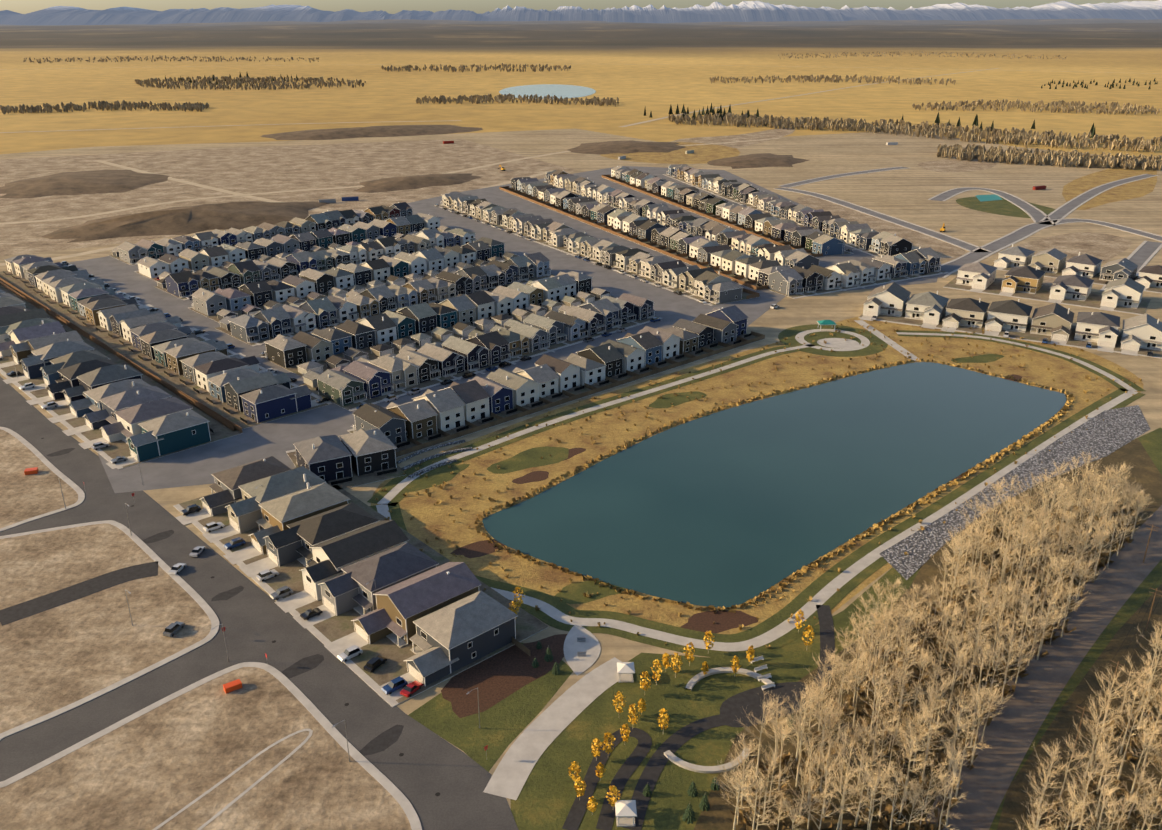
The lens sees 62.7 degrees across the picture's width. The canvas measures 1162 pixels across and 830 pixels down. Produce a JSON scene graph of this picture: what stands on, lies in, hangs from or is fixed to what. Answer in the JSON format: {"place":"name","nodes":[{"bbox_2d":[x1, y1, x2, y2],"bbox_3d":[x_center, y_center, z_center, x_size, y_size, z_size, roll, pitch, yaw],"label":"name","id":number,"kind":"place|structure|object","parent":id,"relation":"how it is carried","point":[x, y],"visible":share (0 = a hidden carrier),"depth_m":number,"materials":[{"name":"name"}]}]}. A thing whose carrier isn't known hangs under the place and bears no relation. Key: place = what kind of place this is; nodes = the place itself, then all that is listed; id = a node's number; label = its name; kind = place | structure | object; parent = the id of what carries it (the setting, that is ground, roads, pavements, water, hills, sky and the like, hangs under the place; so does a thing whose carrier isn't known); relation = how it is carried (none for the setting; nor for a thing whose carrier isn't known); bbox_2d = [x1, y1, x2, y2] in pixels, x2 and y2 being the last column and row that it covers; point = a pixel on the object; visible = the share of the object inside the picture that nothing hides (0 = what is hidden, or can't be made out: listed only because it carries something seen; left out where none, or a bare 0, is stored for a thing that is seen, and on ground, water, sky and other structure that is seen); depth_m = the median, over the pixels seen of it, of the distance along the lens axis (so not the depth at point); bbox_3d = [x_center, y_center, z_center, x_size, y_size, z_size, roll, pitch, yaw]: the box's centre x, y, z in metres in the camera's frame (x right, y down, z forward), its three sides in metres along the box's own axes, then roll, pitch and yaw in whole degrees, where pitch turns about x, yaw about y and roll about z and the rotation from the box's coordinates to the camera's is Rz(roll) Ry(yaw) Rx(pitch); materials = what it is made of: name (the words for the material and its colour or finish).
{"place":"outdoors","nodes":[
{"label":"outdoors","id":0,"kind":"place"},
{"bbox_2d":[0,561,157,625],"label":"asphalt lane","id":1,"kind":"structure","parent":0,"point":[20,611],"depth_m":217.99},
{"bbox_2d":[0,377,517,829],"bbox_3d":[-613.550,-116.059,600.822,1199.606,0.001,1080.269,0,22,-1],"label":"road asphalt","id":2,"kind":"structure","parent":0,"point":[420,773],"depth_m":189.73,"materials":[{"name":"asphalt"}]},
{"bbox_2d":[0,427,84,531],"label":"sidewalk","id":3,"kind":"structure","parent":2,"relation":"on","point":[58,473],"depth_m":270.54,"materials":[{"name":"concrete"}]},
{"bbox_2d":[0,520,218,739],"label":"sidewalk","id":4,"kind":"structure","parent":2,"relation":"on","point":[187,588],"depth_m":204.28,"materials":[{"name":"concrete"}]},
{"bbox_2d":[0,662,421,829],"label":"sidewalk","id":5,"kind":"structure","parent":2,"relation":"on","point":[389,786],"depth_m":173.55,"materials":[{"name":"concrete"}]},
{"bbox_2d":[359,725,403,755],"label":"road patch","id":6,"kind":"object","parent":2,"relation":"on","point":[384,740],"visible":0.89,"depth_m":172.50,"materials":[{"name":"asphalt"}]},
{"bbox_2d":[0,159,521,224],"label":"haul track","id":7,"kind":"structure","parent":0,"point":[225,196],"depth_m":709.00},
{"bbox_2d":[0,139,576,255],"bbox_3d":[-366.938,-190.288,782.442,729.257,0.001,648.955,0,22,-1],"label":"graded dirt field","id":8,"kind":"structure","parent":0,"point":[246,170],"depth_m":827.95,"materials":[{"name":"soil"}]},
{"bbox_2d":[0,170,168,197],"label":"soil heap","id":9,"kind":"object","parent":8,"relation":"on","point":[92,182],"visible":0.96,"depth_m":762.30,"materials":[{"name":"soil"}]},
{"bbox_2d":[42,201,328,242],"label":"soil heap","id":10,"kind":"object","parent":8,"relation":"on","point":[185,220],"visible":0.98,"depth_m":612.26,"materials":[{"name":"soil"}]},
{"bbox_2d":[354,173,480,192],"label":"soil heap","id":11,"kind":"object","parent":8,"relation":"on","point":[398,183],"visible":1,"depth_m":773.93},
{"bbox_2d":[408,643,572,771],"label":"corner lawn","id":12,"kind":"structure","parent":0,"point":[505,722],"depth_m":178.02,"materials":[{"name":"green plant"}]},
{"bbox_2d":[441,634,566,717],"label":"mulch bed","id":13,"kind":"object","parent":12,"relation":"on","point":[499,677],"visible":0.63,"depth_m":189.75,"materials":[{"name":"soil"}]},
{"bbox_2d":[499,84,595,98],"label":"pond water","id":14,"kind":"structure","parent":0,"point":[559,91],"depth_m":1888.93,"materials":[{"name":"blue liquid"}]},
{"bbox_2d":[483,657,620,799],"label":"paved path","id":15,"kind":"structure","parent":0,"point":[538,736],"depth_m":175.17,"materials":[{"name":"concrete"}]},
{"bbox_2d":[0,0,1156,13],"label":"sky","id":16,"kind":"structure","parent":0,"point":[19,6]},
{"bbox_2d":[0,45,1161,156],"bbox_3d":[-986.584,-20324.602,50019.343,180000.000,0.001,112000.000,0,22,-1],"label":"prairie ground","id":17,"kind":"structure","parent":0,"point":[674,76],"depth_m":1923.12,"materials":[{"name":"yellow plant"}]},
{"bbox_2d":[0,100,208,113],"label":"tree line","id":18,"kind":"object","parent":17,"relation":"on","point":[117,105],"visible":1,"depth_m":1452.38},
{"bbox_2d":[135,76,365,89],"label":"tree row","id":19,"kind":"object","parent":17,"relation":"on","point":[231,82],"visible":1,"depth_m":2063.14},
{"bbox_2d":[260,125,482,139],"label":"soil heap","id":20,"kind":"object","parent":17,"relation":"on","point":[371,131],"visible":1,"depth_m":1125.18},
{"bbox_2d":[381,63,570,71],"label":"tree row","id":21,"kind":"object","parent":17,"relation":"on","point":[446,68],"visible":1,"depth_m":2755.37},
{"bbox_2d":[416,93,618,106],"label":"tree line","id":22,"kind":"object","parent":17,"relation":"on","point":[499,98],"visible":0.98,"depth_m":1592.11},
{"bbox_2d":[709,74,955,84],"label":"tree line","id":23,"kind":"object","parent":17,"relation":"on","point":[831,79],"visible":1,"depth_m":2188.65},
{"bbox_2d":[668,113,1161,151],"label":"trees","id":24,"kind":"object","parent":17,"relation":"on","point":[996,136],"visible":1,"depth_m":1129.56,"materials":[{"name":"plant"}]},
{"bbox_2d":[912,99,1159,115],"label":"tree row","id":25,"kind":"object","parent":17,"relation":"on","point":[1077,106],"visible":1,"depth_m":1460.86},
{"bbox_2d":[0,129,1161,809],"bbox_3d":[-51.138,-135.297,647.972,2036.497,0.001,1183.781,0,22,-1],"label":"construction dirt","id":26,"kind":"structure","parent":0,"point":[906,193],"depth_m":697.21,"materials":[{"name":"soil"}]},
{"bbox_2d":[0,429,77,527],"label":"vacant lot","id":27,"kind":"structure","parent":26,"relation":"on","point":[23,496],"depth_m":267.09,"materials":[{"name":"soil"}]},
{"bbox_2d":[0,523,210,733],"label":"vacant lot","id":28,"kind":"structure","parent":26,"relation":"on","point":[57,658],"depth_m":206.72,"materials":[{"name":"soil"}]},
{"bbox_2d":[0,277,233,430],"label":"back fence","id":29,"kind":"object","parent":26,"relation":"on","point":[196,404],"visible":0.75,"depth_m":346.85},
{"bbox_2d":[0,285,241,469],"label":"house row","id":30,"kind":"object","parent":26,"relation":"on","point":[95,392],"visible":1,"depth_m":322.06,"materials":[{"name":"grey"}]},
{"bbox_2d":[0,282,242,432],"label":"fence","id":31,"kind":"object","parent":26,"relation":"on","point":[237,427],"visible":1,"depth_m":383.48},
{"bbox_2d":[0,254,332,430],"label":"house row","id":32,"kind":"object","parent":26,"relation":"on","point":[238,389],"visible":1,"depth_m":368.42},
{"bbox_2d":[0,667,411,829],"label":"vacant lot","id":33,"kind":"structure","parent":26,"relation":"on","point":[153,768],"depth_m":164.13,"materials":[{"name":"soil"}]},
{"bbox_2d":[153,729,312,829],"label":"tire tracks","id":34,"kind":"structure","parent":33,"relation":"on","point":[246,790],"depth_m":163.44,"materials":[{"name":"soil"}]},
{"bbox_2d":[109,202,412,265],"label":"house row","id":35,"kind":"object","parent":26,"relation":"on","point":[129,253],"visible":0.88,"depth_m":564.38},
{"bbox_2d":[134,213,451,280],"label":"house row","id":36,"kind":"object","parent":26,"relation":"on","point":[260,249],"visible":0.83,"depth_m":537.15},
{"bbox_2d":[155,228,475,299],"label":"house row","id":37,"kind":"object","parent":26,"relation":"on","point":[184,285],"visible":0.88,"depth_m":493.96,"materials":[{"name":"grey"}]},
{"bbox_2d":[286,428,405,489],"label":"row house","id":38,"kind":"structure","parent":26,"relation":"on","point":[361,456],"depth_m":273.58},
{"bbox_2d":[189,237,518,322],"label":"house row","id":39,"kind":"object","parent":26,"relation":"on","point":[340,279],"visible":0.96,"depth_m":466.71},
{"bbox_2d":[174,456,548,706],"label":"house row","id":40,"kind":"object","parent":26,"relation":"on","point":[428,617],"visible":0.98,"depth_m":212.97,"materials":[{"name":"grey"}]},
{"bbox_2d":[216,252,556,345],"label":"house row","id":41,"kind":"object","parent":26,"relation":"on","point":[262,326],"visible":1,"depth_m":431.03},
{"bbox_2d":[261,271,613,377],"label":"house row","id":42,"kind":"object","parent":26,"relation":"on","point":[386,332],"visible":0.98,"depth_m":398.28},
{"bbox_2d":[299,293,661,410],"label":"house row","id":43,"kind":"object","parent":26,"relation":"on","point":[353,385],"visible":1,"depth_m":360.93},
{"bbox_2d":[67,166,940,492],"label":"asphalt road","id":44,"kind":"structure","parent":26,"relation":"on","point":[273,438],"depth_m":437.71,"materials":[{"name":"asphalt"}]},
{"bbox_2d":[347,305,764,457],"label":"house row","id":45,"kind":"object","parent":26,"relation":"on","point":[450,409],"visible":0.9,"depth_m":332.17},
{"bbox_2d":[396,331,764,456],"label":"back fence","id":46,"kind":"object","parent":26,"relation":"on","point":[500,420],"visible":0.92,"depth_m":332.20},
{"bbox_2d":[439,191,756,305],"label":"house row","id":47,"kind":"object","parent":26,"relation":"on","point":[710,286],"visible":1,"depth_m":517.22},
{"bbox_2d":[568,140,684,154],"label":"soil heap","id":48,"kind":"object","parent":26,"relation":"on","point":[622,147],"visible":0.92,"depth_m":992.00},
{"bbox_2d":[499,186,767,289],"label":"back fence","id":49,"kind":"object","parent":26,"relation":"on","point":[546,204],"visible":0.88,"depth_m":577.24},
{"bbox_2d":[500,177,790,289],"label":"house row","id":50,"kind":"object","parent":26,"relation":"on","point":[759,269],"visible":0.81,"depth_m":564.49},
{"bbox_2d":[600,142,740,163],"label":"dry grass patch","id":51,"kind":"object","parent":26,"relation":"on","point":[703,154],"visible":0.59,"depth_m":948.46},
{"bbox_2d":[542,170,823,269],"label":"house row","id":52,"kind":"object","parent":26,"relation":"on","point":[742,241],"visible":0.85,"depth_m":596.83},
{"bbox_2d":[602,175,822,256],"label":"back fence","id":53,"kind":"object","parent":26,"relation":"on","point":[666,199],"visible":0.85,"depth_m":649.58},
{"bbox_2d":[602,165,853,256],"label":"house row","id":54,"kind":"object","parent":26,"relation":"on","point":[817,241],"visible":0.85,"depth_m":618.99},
{"bbox_2d":[671,128,794,148],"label":"dirt patch","id":55,"kind":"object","parent":26,"relation":"on","point":[774,133],"visible":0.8,"depth_m":1090.80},
{"bbox_2d":[371,317,1143,650],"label":"pond bank","id":56,"kind":"structure","parent":26,"relation":"on","point":[429,513],"depth_m":299.07,"materials":[{"name":"plant"}]},
{"bbox_2d":[487,446,568,473],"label":"grass patch","id":57,"kind":"object","parent":56,"relation":"on","point":[529,458],"visible":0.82,"depth_m":284.57,"materials":[{"name":"green plant"}]},
{"bbox_2d":[554,581,628,603],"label":"grass patch","id":58,"kind":"object","parent":56,"relation":"on","point":[572,593],"visible":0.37,"depth_m":217.85,"materials":[{"name":"green plant"}]},
{"bbox_2d":[681,610,757,632],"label":"mulch bed","id":59,"kind":"object","parent":56,"relation":"on","point":[723,620],"visible":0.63,"depth_m":207.28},
{"bbox_2d":[375,320,1141,647],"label":"bank shrubs","id":60,"kind":"object","parent":56,"relation":"on","point":[723,402],"visible":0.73,"depth_m":301.41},
{"bbox_2d":[778,324,887,356],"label":"lawn ring","id":61,"kind":"object","parent":56,"relation":"on","point":[790,334],"visible":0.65,"depth_m":392.03,"materials":[{"name":"green plant"}]},
{"bbox_2d":[707,153,808,168],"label":"soil heap","id":62,"kind":"object","parent":26,"relation":"on","point":[757,160],"visible":0.96,"depth_m":893.70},
{"bbox_2d":[663,164,912,256],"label":"house row","id":63,"kind":"object","parent":26,"relation":"on","point":[864,238],"visible":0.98,"depth_m":627.13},
{"bbox_2d":[511,428,1161,829],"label":"park grass","id":64,"kind":"structure","parent":26,"relation":"on","point":[547,796],"depth_m":177.77,"materials":[{"name":"plant"}]},
{"bbox_2d":[562,727,651,829],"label":"park trail","id":65,"kind":"object","parent":64,"relation":"on","point":[626,770],"visible":0.75,"depth_m":163.79,"materials":[{"name":"soil"}]},
{"bbox_2d":[508,587,814,811],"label":"autumn trees","id":66,"kind":"object","parent":64,"relation":"on","point":[592,807],"visible":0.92,"depth_m":177.85,"materials":[{"name":"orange plant"}]},
{"bbox_2d":[531,641,795,823],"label":"park conifer trees","id":67,"kind":"object","parent":64,"relation":"on","point":[688,813],"visible":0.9,"depth_m":160.26,"materials":[{"name":"green plant"}]},
{"bbox_2d":[623,605,834,829],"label":"park trail","id":68,"kind":"object","parent":64,"relation":"on","point":[659,759],"visible":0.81,"depth_m":174.18,"materials":[{"name":"soil"}]},
{"bbox_2d":[720,682,809,726],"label":"asphalt court","id":69,"kind":"object","parent":64,"relation":"on","point":[732,709],"visible":0.76,"depth_m":182.14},
{"bbox_2d":[694,439,1161,829],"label":"grove floor brush","id":70,"kind":"object","parent":64,"relation":"on","point":[1145,474],"visible":0.38,"depth_m":186.63,"materials":[{"name":"plant"}]},
{"bbox_2d":[729,499,1139,829],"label":"grove undergrowth shrubs","id":71,"kind":"object","parent":70,"relation":"on","point":[886,808],"visible":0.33,"depth_m":184.98,"materials":[{"name":"plant"}]},
{"bbox_2d":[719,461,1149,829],"bbox_3d":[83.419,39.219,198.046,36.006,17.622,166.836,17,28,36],"label":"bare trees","id":72,"kind":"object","parent":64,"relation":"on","point":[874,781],"visible":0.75,"depth_m":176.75,"materials":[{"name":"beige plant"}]},
{"bbox_2d":[997,584,1161,829],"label":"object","id":73,"kind":"object","parent":64,"relation":"on","point":[1016,801],"visible":0.5,"depth_m":172.80,"materials":[{"name":"plant"}]},
{"bbox_2d":[1020,631,1161,829],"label":"bare trees","id":74,"kind":"object","parent":64,"relation":"on","point":[1072,748],"visible":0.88,"depth_m":153.17,"materials":[{"name":"beige plant"}]},
{"bbox_2d":[804,577,908,729],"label":"bare trees","id":75,"kind":"object","parent":26,"relation":"on","point":[859,626],"visible":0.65,"depth_m":189.12,"materials":[{"name":"beige plant"}]},
{"bbox_2d":[765,247,948,298],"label":"house row","id":76,"kind":"object","parent":26,"relation":"on","point":[794,282],"visible":0.98,"depth_m":475.35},
{"bbox_2d":[795,195,964,260],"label":"dirt lot","id":77,"kind":"structure","parent":26,"relation":"on","point":[945,250],"depth_m":610.90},
{"bbox_2d":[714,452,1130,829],"bbox_3d":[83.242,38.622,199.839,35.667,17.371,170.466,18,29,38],"label":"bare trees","id":78,"kind":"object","parent":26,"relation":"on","point":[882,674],"visible":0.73,"depth_m":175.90,"materials":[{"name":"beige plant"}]},
{"bbox_2d":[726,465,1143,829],"bbox_3d":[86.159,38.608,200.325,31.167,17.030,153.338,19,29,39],"label":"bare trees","id":79,"kind":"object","parent":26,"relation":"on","point":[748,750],"visible":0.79,"depth_m":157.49,"materials":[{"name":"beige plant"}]},
{"bbox_2d":[721,463,1153,829],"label":"bare trees","id":80,"kind":"object","parent":26,"relation":"on","point":[989,512],"visible":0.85,"depth_m":188.20,"materials":[{"name":"beige plant"}]},
{"bbox_2d":[918,158,996,171],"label":"dirt patch","id":81,"kind":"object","parent":26,"relation":"on","point":[952,165],"visible":0.82,"depth_m":880.86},
{"bbox_2d":[859,282,1161,358],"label":"row house","id":82,"kind":"structure","parent":26,"relation":"on","point":[894,302],"depth_m":403.28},
{"bbox_2d":[879,405,1149,579],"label":"rock riprap","id":83,"kind":"object","parent":26,"relation":"on","point":[1115,429],"visible":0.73,"depth_m":278.68,"materials":[{"name":"stone"}]},
{"bbox_2d":[896,332,1136,390],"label":"pond path","id":84,"kind":"structure","parent":26,"relation":"on","point":[1121,383],"depth_m":377.48,"materials":[{"name":"concrete"}]},
{"bbox_2d":[896,330,1144,390],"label":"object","id":85,"kind":"structure","parent":26,"relation":"on","point":[1126,381],"depth_m":378.68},
{"bbox_2d":[943,262,1150,314],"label":"row house","id":86,"kind":"structure","parent":26,"relation":"on","point":[1123,295],"depth_m":455.02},
{"bbox_2d":[937,144,1161,170],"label":"trees","id":87,"kind":"object","parent":26,"relation":"on","point":[1025,155],"visible":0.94,"depth_m":892.73,"materials":[{"name":"plant"}]},
{"bbox_2d":[1015,232,1131,285],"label":"dirt lot","id":88,"kind":"structure","parent":26,"relation":"on","point":[1104,247],"depth_m":560.98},
{"bbox_2d":[991,244,1161,293],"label":"row house","id":89,"kind":"structure","parent":26,"relation":"on","point":[1051,262],"depth_m":491.95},
{"bbox_2d":[1010,621,1161,829],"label":"bare trees","id":90,"kind":"object","parent":26,"relation":"on","point":[1102,760],"visible":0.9,"depth_m":159.89,"materials":[{"name":"beige plant"}]},
{"bbox_2d":[1062,166,1156,209],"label":"dry grass patch","id":91,"kind":"object","parent":26,"relation":"on","point":[1126,191],"visible":0.73,"depth_m":766.16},
{"bbox_2d":[0,0,1161,24],"bbox_3d":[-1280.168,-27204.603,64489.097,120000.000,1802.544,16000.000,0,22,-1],"label":"rocky mountains","id":92,"kind":"structure","parent":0,"point":[747,11],"depth_m":59463.14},
{"bbox_2d":[0,28,1161,37],"bbox_3d":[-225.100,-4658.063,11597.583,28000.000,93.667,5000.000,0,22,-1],"label":"foothill ridge","id":93,"kind":"structure","parent":0,"point":[601,33],"depth_m":9972.47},
{"bbox_2d":[0,37,1161,45],"bbox_3d":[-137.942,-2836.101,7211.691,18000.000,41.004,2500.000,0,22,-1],"label":"foothill ridge","id":94,"kind":"structure","parent":0,"point":[614,41],"depth_m":6462.20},
{"bbox_2d":[0,23,1161,31],"bbox_3d":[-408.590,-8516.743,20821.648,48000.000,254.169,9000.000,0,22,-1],"label":"foothill ridge","id":95,"kind":"structure","parent":0,"point":[1139,27],"depth_m":18282.48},
{"bbox_2d":[0,18,1161,25],"bbox_3d":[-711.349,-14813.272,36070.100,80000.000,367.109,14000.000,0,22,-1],"label":"foothill ridge","id":96,"kind":"structure","parent":0,"point":[938,22],"depth_m":32799.28,"materials":[{"name":"stone"}]},
{"bbox_2d":[367,343,814,505],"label":"path verge grass","id":97,"kind":"structure","parent":0,"point":[389,486],"depth_m":312.58,"materials":[{"name":"plant"}]},
{"bbox_2d":[377,344,814,504],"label":"pond path","id":98,"kind":"structure","parent":0,"point":[388,497],"depth_m":315.74,"materials":[{"name":"concrete"}]},
{"bbox_2d":[376,390,1137,650],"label":"pond path","id":99,"kind":"structure","parent":0,"point":[822,596],"depth_m":216.26,"materials":[{"name":"concrete"}]},
{"bbox_2d":[563,624,600,675],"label":"concrete seating pad","id":100,"kind":"object","parent":99,"relation":"on","point":[591,648],"visible":0.98,"depth_m":197.87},
{"bbox_2d":[369,388,1145,658],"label":"path verge grass","id":101,"kind":"structure","parent":0,"point":[800,600],"depth_m":215.53,"materials":[{"name":"plant"}]},
{"bbox_2d":[482,362,1066,607],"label":"pond water","id":102,"kind":"structure","parent":0,"point":[737,505],"depth_m":270.80,"materials":[{"name":"liquid"}]},
{"bbox_2d":[474,358,1074,613],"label":"shoreline reeds","id":103,"kind":"object","parent":102,"relation":"on","point":[840,550],"visible":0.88,"depth_m":269.16,"materials":[{"name":"plant"}]},
{"bbox_2d":[775,187,988,251],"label":"road","id":104,"kind":"structure","parent":0,"point":[931,233],"depth_m":629.51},
{"bbox_2d":[930,188,1049,223],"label":"road","id":105,"kind":"structure","parent":0,"point":[1036,214],"depth_m":708.97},
{"bbox_2d":[956,197,1055,217],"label":"park lawn","id":106,"kind":"structure","parent":0,"point":[1003,206],"depth_m":677.93,"materials":[{"name":"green plant"}]},
{"bbox_2d":[924,505,1161,829],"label":"gravel road","id":107,"kind":"structure","parent":0,"point":[1012,729],"depth_m":186.58,"materials":[{"name":"gravel"}]},
{"bbox_2d":[979,219,1161,252],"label":"road asphalt","id":108,"kind":"structure","parent":0,"point":[1012,238],"depth_m":596.11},
{"bbox_2d":[1039,174,1154,224],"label":"road","id":109,"kind":"structure","parent":0,"point":[1061,212],"depth_m":717.20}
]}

